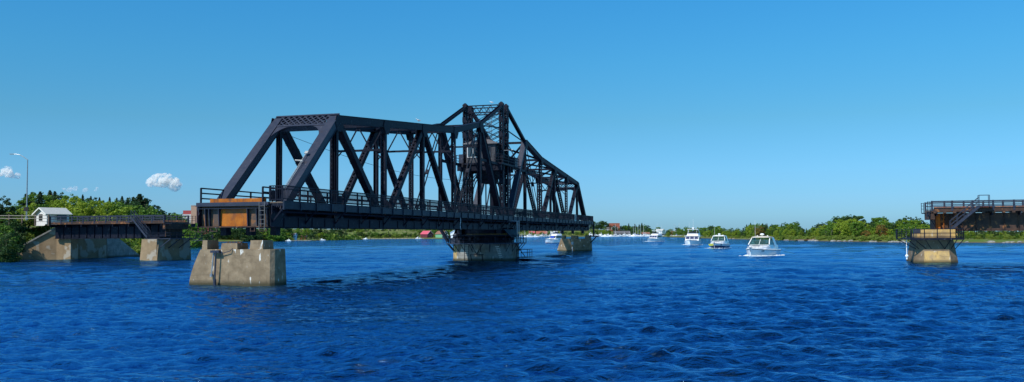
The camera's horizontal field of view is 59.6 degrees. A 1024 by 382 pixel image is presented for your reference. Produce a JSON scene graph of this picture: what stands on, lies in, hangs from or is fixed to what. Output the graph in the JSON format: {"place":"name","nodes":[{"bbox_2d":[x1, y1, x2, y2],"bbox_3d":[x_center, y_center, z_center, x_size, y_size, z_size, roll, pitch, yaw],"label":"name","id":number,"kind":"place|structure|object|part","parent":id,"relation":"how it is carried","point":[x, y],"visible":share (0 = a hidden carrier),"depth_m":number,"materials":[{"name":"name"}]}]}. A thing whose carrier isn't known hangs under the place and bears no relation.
{"place":"outdoors","nodes":[
{"label":"outdoors","id":0,"kind":"place"},
{"bbox_2d":[0,221,47,221],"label":"road","id":1,"kind":"structure","parent":0,"point":[26,221],"depth_m":135.06,"materials":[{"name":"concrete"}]},
{"bbox_2d":[8,226,631,241],"bbox_3d":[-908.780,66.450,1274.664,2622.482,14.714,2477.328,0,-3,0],"label":"terrain","id":2,"kind":"structure","parent":0,"point":[411,232],"depth_m":807.65,"materials":[{"name":"green plant"}]},
{"bbox_2d":[0,237,18,261],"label":"broadleaf tree","id":3,"kind":"object","parent":2,"relation":"on","point":[6,250],"visible":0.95,"depth_m":121.36,"materials":[{"name":"green plant"}]},
{"bbox_2d":[0,195,19,224],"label":"broadleaf tree","id":4,"kind":"object","parent":2,"relation":"on","point":[3,210],"visible":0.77,"depth_m":164.44,"materials":[{"name":"green plant"}]},
{"bbox_2d":[0,223,19,253],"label":"broadleaf tree","id":5,"kind":"object","parent":2,"relation":"on","point":[3,228],"visible":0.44,"depth_m":127.67,"materials":[{"name":"green plant"}]},
{"bbox_2d":[0,220,22,237],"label":"broadleaf tree","id":6,"kind":"object","parent":2,"relation":"on","point":[20,230],"visible":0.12,"depth_m":133.69,"materials":[{"name":"green plant"}]},
{"bbox_2d":[0,232,25,260],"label":"broadleaf tree","id":7,"kind":"object","parent":2,"relation":"on","point":[8,235],"visible":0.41,"depth_m":123.98,"materials":[{"name":"green plant"}]},
{"bbox_2d":[1,219,27,252],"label":"broadleaf tree","id":8,"kind":"object","parent":2,"relation":"on","point":[20,239],"visible":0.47,"depth_m":130.38,"materials":[{"name":"green plant"}]},
{"bbox_2d":[7,204,22,222],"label":"broadleaf tree","id":9,"kind":"object","parent":2,"relation":"on","point":[19,206],"visible":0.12,"depth_m":184.94,"materials":[{"name":"green plant"}]},
{"bbox_2d":[11,209,24,225],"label":"broadleaf tree","id":10,"kind":"object","parent":2,"relation":"on","point":[19,210],"visible":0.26,"depth_m":167.94,"materials":[{"name":"green plant"}]},
{"bbox_2d":[10,154,28,219],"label":"street lamp","id":11,"kind":"object","parent":2,"relation":"on","point":[26,208],"visible":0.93,"depth_m":150.15,"materials":[{"name":"grey metal"}]},
{"bbox_2d":[15,200,24,212],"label":"broadleaf tree","id":12,"kind":"object","parent":2,"relation":"on","point":[20,202],"visible":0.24,"depth_m":204.38,"materials":[{"name":"green plant"}]},
{"bbox_2d":[14,221,32,236],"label":"broadleaf tree","id":13,"kind":"object","parent":2,"relation":"on","point":[26,233],"visible":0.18,"depth_m":133.96,"materials":[{"name":"green plant"}]},
{"bbox_2d":[0,214,49,225],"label":"guard rail","id":14,"kind":"object","parent":2,"relation":"on","point":[34,218],"visible":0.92,"depth_m":131.45,"materials":[{"name":"grey metal"}]},
{"bbox_2d":[20,210,33,225],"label":"shrub","id":15,"kind":"object","parent":2,"relation":"on","point":[29,212],"visible":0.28,"depth_m":176.31,"materials":[{"name":"green plant"}]},
{"bbox_2d":[23,203,36,210],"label":"broadleaf tree","id":16,"kind":"object","parent":2,"relation":"on","point":[31,207],"visible":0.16,"depth_m":189.79,"materials":[{"name":"green plant"}]},
{"bbox_2d":[24,232,36,241],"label":"shrub","id":17,"kind":"object","parent":2,"relation":"on","point":[31,235],"visible":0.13,"depth_m":133.25,"materials":[{"name":"green plant"}]},
{"bbox_2d":[21,191,51,207],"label":"broadleaf tree","id":18,"kind":"object","parent":2,"relation":"on","point":[30,196],"visible":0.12,"depth_m":202.99,"materials":[{"name":"green plant"}]},
{"bbox_2d":[30,227,42,235],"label":"shrub","id":19,"kind":"object","parent":2,"relation":"on","point":[36,232],"visible":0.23,"depth_m":135.47,"materials":[{"name":"green plant"}]},
{"bbox_2d":[33,191,44,209],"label":"conifer tree","id":20,"kind":"object","parent":2,"relation":"on","point":[40,200],"visible":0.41,"depth_m":199.85,"materials":[{"name":"green plant"}]},
{"bbox_2d":[34,204,49,210],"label":"broadleaf tree","id":21,"kind":"object","parent":2,"relation":"on","point":[45,205],"visible":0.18,"depth_m":191.97,"materials":[{"name":"green plant"}]},
{"bbox_2d":[37,226,47,234],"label":"shrub","id":22,"kind":"object","parent":2,"relation":"on","point":[42,229],"visible":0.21,"depth_m":136.62,"materials":[{"name":"green plant"}]},
{"bbox_2d":[35,194,52,202],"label":"broadleaf tree","id":23,"kind":"object","parent":2,"relation":"on","point":[44,195],"visible":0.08,"depth_m":212.21,"materials":[{"name":"green plant"}]},
{"bbox_2d":[45,200,56,207],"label":"broadleaf tree","id":24,"kind":"object","parent":2,"relation":"on","point":[51,203],"visible":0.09,"depth_m":199.62,"materials":[{"name":"green plant"}]},
{"bbox_2d":[32,207,72,225],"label":"house","id":25,"kind":"structure","parent":2,"relation":"on","point":[52,211],"depth_m":170.57,"materials":[{"name":"white paint"}]},
{"bbox_2d":[51,201,65,207],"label":"broadleaf tree","id":26,"kind":"object","parent":2,"relation":"on","point":[61,204],"visible":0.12,"depth_m":190.06,"materials":[{"name":"green plant"}]},
{"bbox_2d":[49,192,68,204],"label":"broadleaf tree","id":27,"kind":"object","parent":2,"relation":"on","point":[57,196],"visible":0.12,"depth_m":208.86,"materials":[{"name":"green plant"}]},
{"bbox_2d":[52,198,71,208],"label":"broadleaf tree","id":28,"kind":"object","parent":2,"relation":"on","point":[63,201],"visible":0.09,"depth_m":194.56,"materials":[{"name":"green plant"}]},
{"bbox_2d":[58,194,78,209],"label":"broadleaf tree","id":29,"kind":"object","parent":2,"relation":"on","point":[65,197],"visible":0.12,"depth_m":200.00,"materials":[{"name":"green plant"}]},
{"bbox_2d":[69,210,76,220],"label":"broadleaf tree","id":30,"kind":"object","parent":2,"relation":"on","point":[75,214],"visible":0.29,"depth_m":175.90,"materials":[{"name":"green plant"}]},
{"bbox_2d":[61,196,85,218],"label":"broadleaf tree","id":31,"kind":"object","parent":2,"relation":"on","point":[72,200],"visible":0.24,"depth_m":189.17,"materials":[{"name":"green plant"}]},
{"bbox_2d":[16,227,139,259],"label":"abutment","id":32,"kind":"object","parent":2,"relation":"on","point":[47,245],"visible":0.43,"depth_m":132.25,"materials":[{"name":"beige concrete"}]},
{"bbox_2d":[74,210,82,220],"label":"broadleaf tree","id":33,"kind":"object","parent":2,"relation":"on","point":[78,213],"visible":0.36,"depth_m":178.07,"materials":[{"name":"green plant"}]},
{"bbox_2d":[74,202,90,220],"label":"broadleaf tree","id":34,"kind":"object","parent":2,"relation":"on","point":[84,209],"visible":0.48,"depth_m":185.00,"materials":[{"name":"green plant"}]},
{"bbox_2d":[85,201,100,220],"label":"broadleaf tree","id":35,"kind":"object","parent":2,"relation":"on","point":[92,204],"visible":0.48,"depth_m":187.46,"materials":[{"name":"green plant"}]},
{"bbox_2d":[93,200,109,213],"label":"broadleaf tree","id":36,"kind":"object","parent":2,"relation":"on","point":[102,202],"visible":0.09,"depth_m":191.62,"materials":[{"name":"green plant"}]},
{"bbox_2d":[91,202,120,220],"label":"broadleaf tree","id":37,"kind":"object","parent":2,"relation":"on","point":[103,208],"visible":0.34,"depth_m":183.31,"materials":[{"name":"green plant"}]},
{"bbox_2d":[103,199,122,214],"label":"broadleaf tree","id":38,"kind":"object","parent":2,"relation":"on","point":[116,203],"visible":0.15,"depth_m":189.53,"materials":[{"name":"green plant"}]},
{"bbox_2d":[107,203,129,220],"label":"broadleaf tree","id":39,"kind":"object","parent":2,"relation":"on","point":[115,206],"visible":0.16,"depth_m":185.31,"materials":[{"name":"green plant"}]},
{"bbox_2d":[111,206,134,241],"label":"broadleaf tree","id":40,"kind":"object","parent":2,"relation":"on","point":[123,209],"visible":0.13,"depth_m":182.98,"materials":[{"name":"green plant"}]},
{"bbox_2d":[122,199,139,205],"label":"broadleaf tree","id":41,"kind":"object","parent":2,"relation":"on","point":[133,203],"visible":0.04,"depth_m":200.28,"materials":[{"name":"green plant"}]},
{"bbox_2d":[121,205,141,217],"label":"broadleaf tree","id":42,"kind":"object","parent":2,"relation":"on","point":[136,206],"visible":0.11,"depth_m":189.16,"materials":[{"name":"green plant"}]},
{"bbox_2d":[129,238,141,247],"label":"broadleaf tree","id":43,"kind":"object","parent":2,"relation":"on","point":[139,241],"visible":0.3,"depth_m":177.57,"materials":[{"name":"green plant"}]},
{"bbox_2d":[133,245,140,254],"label":"shrub","id":44,"kind":"object","parent":2,"relation":"on","point":[137,248],"visible":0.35,"depth_m":161.99,"materials":[{"name":"green plant"}]},
{"bbox_2d":[127,207,150,241],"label":"broadleaf tree","id":45,"kind":"object","parent":2,"relation":"on","point":[142,212],"visible":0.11,"depth_m":183.55,"materials":[{"name":"green plant"}]},
{"bbox_2d":[134,194,146,208],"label":"conifer tree","id":46,"kind":"object","parent":2,"relation":"on","point":[139,199],"visible":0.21,"depth_m":204.82,"materials":[{"name":"green plant"}]},
{"bbox_2d":[142,198,149,207],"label":"conifer tree","id":47,"kind":"object","parent":2,"relation":"on","point":[145,200],"visible":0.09,"depth_m":207.90,"materials":[{"name":"green plant"}]},
{"bbox_2d":[136,204,158,219],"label":"broadleaf tree","id":48,"kind":"object","parent":2,"relation":"on","point":[146,206],"visible":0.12,"depth_m":187.45,"materials":[{"name":"green plant"}]},
{"bbox_2d":[129,195,166,219],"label":"broadleaf tree","id":49,"kind":"object","parent":2,"relation":"on","point":[157,207],"visible":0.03,"depth_m":210.34,"materials":[{"name":"green plant"}]},
{"bbox_2d":[135,205,161,243],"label":"broadleaf tree","id":50,"kind":"object","parent":2,"relation":"on","point":[151,209],"visible":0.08,"depth_m":185.33,"materials":[{"name":"green plant"}]},
{"bbox_2d":[170,212,188,229],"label":"broadleaf tree","id":51,"kind":"object","parent":2,"relation":"on","point":[178,217],"visible":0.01,"depth_m":311.06,"materials":[{"name":"green plant"}]},
{"bbox_2d":[182,224,206,246],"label":"broadleaf tree","id":52,"kind":"object","parent":2,"relation":"on","point":[198,244],"visible":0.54,"depth_m":284.45,"materials":[{"name":"green plant"}]},
{"bbox_2d":[182,205,212,236],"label":"house","id":53,"kind":"structure","parent":2,"relation":"on","point":[193,211],"depth_m":430.19,"materials":[{"name":"grey"}]},
{"bbox_2d":[191,228,215,244],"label":"broadleaf tree","id":54,"kind":"object","parent":2,"relation":"on","point":[206,235],"visible":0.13,"depth_m":300.76,"materials":[{"name":"green plant"}]},
{"bbox_2d":[192,228,219,239],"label":"broadleaf tree","id":55,"kind":"object","parent":2,"relation":"on","point":[211,238],"visible":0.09,"depth_m":325.14,"materials":[{"name":"green plant"}]},
{"bbox_2d":[295,228,306,234],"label":"broadleaf tree","id":56,"kind":"object","parent":2,"relation":"on","point":[301,232],"visible":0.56,"depth_m":628.11,"materials":[{"name":"green plant"}]},
{"bbox_2d":[320,229,334,237],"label":"broadleaf tree","id":57,"kind":"object","parent":2,"relation":"on","point":[326,231],"visible":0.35,"depth_m":665.59,"materials":[{"name":"green plant"}]},
{"bbox_2d":[338,229,347,235],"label":"broadleaf tree","id":58,"kind":"object","parent":2,"relation":"on","point":[345,233],"visible":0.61,"depth_m":689.16,"materials":[{"name":"green plant"}]},
{"bbox_2d":[421,231,432,237],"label":"boat house","id":59,"kind":"structure","parent":2,"relation":"on","point":[426,234],"depth_m":751.66,"materials":[{"name":"red metal"}]},
{"bbox_2d":[435,231,447,237],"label":"boat house","id":60,"kind":"structure","parent":2,"relation":"on","point":[438,234],"depth_m":756.65,"materials":[{"name":"green"}]},
{"bbox_2d":[536,231,546,234],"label":"house","id":61,"kind":"structure","parent":2,"relation":"on","point":[538,232],"depth_m":1081.97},
{"bbox_2d":[213,221,1001,241],"bbox_3d":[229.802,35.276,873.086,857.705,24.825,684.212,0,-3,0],"label":"wood","id":62,"kind":"object","parent":2,"relation":"on","point":[240,233],"visible":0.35,"depth_m":662.75,"materials":[{"name":"green plant"}]},
{"bbox_2d":[608,223,619,230],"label":"brick hall","id":63,"kind":"structure","parent":2,"relation":"on","point":[615,224],"depth_m":1184.20,"materials":[{"name":"red brick"}]},
{"bbox_2d":[613,231,629,234],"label":"boat house","id":64,"kind":"structure","parent":2,"relation":"on","point":[621,232],"depth_m":1080.78,"materials":[{"name":"grey metal"}]},
{"bbox_2d":[0,237,1023,381],"bbox_3d":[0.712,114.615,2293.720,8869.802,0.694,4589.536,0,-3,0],"label":"water","id":65,"kind":"structure","parent":0,"point":[632,309],"depth_m":35.54,"materials":[{"name":"blue liquid"}]},
{"bbox_2d":[140,233,202,260],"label":"channel pier","id":66,"kind":"structure","parent":65,"relation":"in","point":[177,247],"depth_m":124.68,"materials":[{"name":"beige concrete"}]},
{"bbox_2d":[50,210,195,238],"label":"approach span","id":67,"kind":"object","parent":66,"relation":"on","point":[135,227],"visible":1,"depth_m":129.32,"materials":[{"name":"black paint"}]},
{"bbox_2d":[189,240,286,286],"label":"rest pier","id":68,"kind":"structure","parent":65,"relation":"in","point":[260,263],"depth_m":59.72,"materials":[{"name":"beige concrete"}]},
{"bbox_2d":[446,233,531,260],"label":"pivot pier","id":69,"kind":"structure","parent":65,"relation":"in","point":[486,247],"depth_m":112.54,"materials":[{"name":"grey concrete"}]},
{"bbox_2d":[195,101,593,241],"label":"swing bridge","id":70,"kind":"structure","parent":69,"relation":"on","point":[485,158],"depth_m":86.20,"materials":[{"name":"metal"}]},
{"bbox_2d":[545,231,561,242],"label":"motor boat","id":71,"kind":"object","parent":65,"relation":"on","point":[555,237],"visible":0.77,"depth_m":333.42,"materials":[{"name":"white paint"}]},
{"bbox_2d":[557,224,598,250],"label":"rest pier","id":72,"kind":"structure","parent":65,"relation":"in","point":[574,243],"depth_m":169.31,"materials":[{"name":"beige concrete"}]},
{"bbox_2d":[647,229,663,241],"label":"motor boat","id":73,"kind":"object","parent":65,"relation":"on","point":[655,236],"visible":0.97,"depth_m":371.01,"materials":[{"name":"white plastic"}]},
{"bbox_2d":[685,227,701,244],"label":"motor boat","id":74,"kind":"object","parent":65,"relation":"on","point":[692,237],"visible":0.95,"depth_m":255.78,"materials":[{"name":"white plastic"}]},
{"bbox_2d":[708,230,730,247],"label":"motor boat","id":75,"kind":"object","parent":65,"relation":"on","point":[718,242],"visible":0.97,"depth_m":194.91,"materials":[{"name":"white plastic"}]},
{"bbox_2d":[746,233,780,255],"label":"motor boat","id":76,"kind":"object","parent":65,"relation":"on","point":[761,248],"visible":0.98,"depth_m":127.22,"materials":[{"name":"white plastic"}]},
{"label":"window frame","id":77,"kind":"part","parent":76,"relation":"part of","materials":[{"name":"white plastic"}]},
{"bbox_2d":[743,255,784,255],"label":"wake foam","id":78,"kind":"object","parent":65,"relation":"on","point":[765,255],"visible":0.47,"depth_m":126.36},
{"bbox_2d":[896,228,963,262],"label":"channel pier","id":79,"kind":"structure","parent":65,"relation":"in","point":[936,245],"depth_m":94.53,"materials":[{"name":"brown concrete"}]},
{"bbox_2d":[921,195,1023,230],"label":"approach span","id":80,"kind":"object","parent":79,"relation":"on","point":[1007,218],"visible":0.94,"depth_m":96.54,"materials":[{"name":"brown metal"}]},
{"bbox_2d":[0,0,1023,232],"label":"sky","id":81,"kind":"structure","parent":0,"point":[666,115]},
{"bbox_2d":[662,232,1023,242],"bbox_3d":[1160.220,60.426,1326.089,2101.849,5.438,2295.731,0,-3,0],"label":"terrain","id":82,"kind":"structure","parent":0,"point":[971,240],"depth_m":290.84,"materials":[{"name":"green plant"}]},
{"bbox_2d":[656,229,664,233],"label":"house","id":83,"kind":"structure","parent":82,"relation":"on","point":[662,231],"depth_m":1046.27,"materials":[{"name":"white paint"}]},
{"bbox_2d":[745,225,753,234],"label":"broadleaf tree","id":84,"kind":"object","parent":82,"relation":"on","point":[748,228],"visible":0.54,"depth_m":478.13,"materials":[{"name":"green plant"}]},
{"bbox_2d":[754,225,764,235],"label":"broadleaf tree","id":85,"kind":"object","parent":82,"relation":"on","point":[759,231],"visible":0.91,"depth_m":443.75,"materials":[{"name":"green plant"}]},
{"bbox_2d":[782,229,789,235],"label":"broadleaf tree","id":86,"kind":"object","parent":82,"relation":"on","point":[784,232],"visible":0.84,"depth_m":396.91,"materials":[{"name":"green plant"}]},
{"bbox_2d":[822,228,829,236],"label":"broadleaf tree","id":87,"kind":"object","parent":82,"relation":"on","point":[824,233],"visible":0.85,"depth_m":354.80,"materials":[{"name":"green plant"}]},
{"bbox_2d":[826,226,835,236],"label":"broadleaf tree","id":88,"kind":"object","parent":82,"relation":"on","point":[832,232],"visible":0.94,"depth_m":351.28,"materials":[{"name":"green plant"}]},
{"bbox_2d":[833,221,845,235],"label":"broadleaf tree","id":89,"kind":"object","parent":82,"relation":"on","point":[836,229],"visible":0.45,"depth_m":348.53,"materials":[{"name":"green plant"}]},
{"bbox_2d":[838,223,850,235],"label":"broadleaf tree","id":90,"kind":"object","parent":82,"relation":"on","point":[843,228],"visible":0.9,"depth_m":335.27,"materials":[{"name":"green plant"}]},
{"bbox_2d":[845,223,853,235],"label":"broadleaf tree","id":91,"kind":"object","parent":82,"relation":"on","point":[850,224],"visible":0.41,"depth_m":341.82,"materials":[{"name":"green plant"}]},
{"bbox_2d":[850,222,861,236],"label":"broadleaf tree","id":92,"kind":"object","parent":82,"relation":"on","point":[856,228],"visible":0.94,"depth_m":329.52,"materials":[{"name":"green plant"}]},
{"bbox_2d":[851,215,866,225],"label":"broadleaf tree","id":93,"kind":"object","parent":82,"relation":"on","point":[857,218],"visible":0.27,"depth_m":360.32,"materials":[{"name":"green plant"}]},
{"bbox_2d":[853,223,866,235],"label":"broadleaf tree","id":94,"kind":"object","parent":82,"relation":"on","point":[863,228],"visible":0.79,"depth_m":330.17,"materials":[{"name":"green plant"}]},
{"bbox_2d":[858,236,865,240],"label":"shrub","id":95,"kind":"object","parent":82,"relation":"on","point":[862,238],"visible":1,"depth_m":306.60,"materials":[{"name":"green plant"}]},
{"bbox_2d":[870,228,878,234],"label":"broadleaf tree","id":96,"kind":"object","parent":82,"relation":"on","point":[872,232],"visible":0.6,"depth_m":316.58,"materials":[{"name":"green plant"}]},
{"bbox_2d":[871,217,884,230],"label":"broadleaf tree","id":97,"kind":"object","parent":82,"relation":"on","point":[873,219],"visible":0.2,"depth_m":344.57,"materials":[{"name":"green plant"}]},
{"bbox_2d":[875,225,888,235],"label":"broadleaf tree","id":98,"kind":"object","parent":82,"relation":"on","point":[879,227],"visible":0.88,"depth_m":312.87,"materials":[{"name":"green plant"}]},
{"bbox_2d":[875,219,890,231],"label":"broadleaf tree","id":99,"kind":"object","parent":82,"relation":"on","point":[880,221],"visible":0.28,"depth_m":325.07,"materials":[{"name":"green plant"}]},
{"bbox_2d":[887,223,896,235],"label":"broadleaf tree","id":100,"kind":"object","parent":82,"relation":"on","point":[892,225],"visible":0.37,"depth_m":319.47,"materials":[{"name":"green plant"}]},
{"bbox_2d":[894,228,904,235],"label":"broadleaf tree","id":101,"kind":"object","parent":82,"relation":"on","point":[899,234],"visible":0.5,"depth_m":299.80,"materials":[{"name":"green plant"}]},
{"bbox_2d":[894,220,909,230],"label":"broadleaf tree","id":102,"kind":"object","parent":82,"relation":"on","point":[900,224],"visible":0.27,"depth_m":317.76,"materials":[{"name":"green plant"}]},
{"bbox_2d":[898,223,909,237],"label":"broadleaf tree","id":103,"kind":"object","parent":82,"relation":"on","point":[904,228],"visible":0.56,"depth_m":301.89,"materials":[{"name":"green plant"}]},
{"bbox_2d":[908,223,922,233],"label":"broadleaf tree","id":104,"kind":"object","parent":82,"relation":"on","point":[912,226],"visible":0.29,"depth_m":293.52,"materials":[{"name":"green plant"}]}
]}

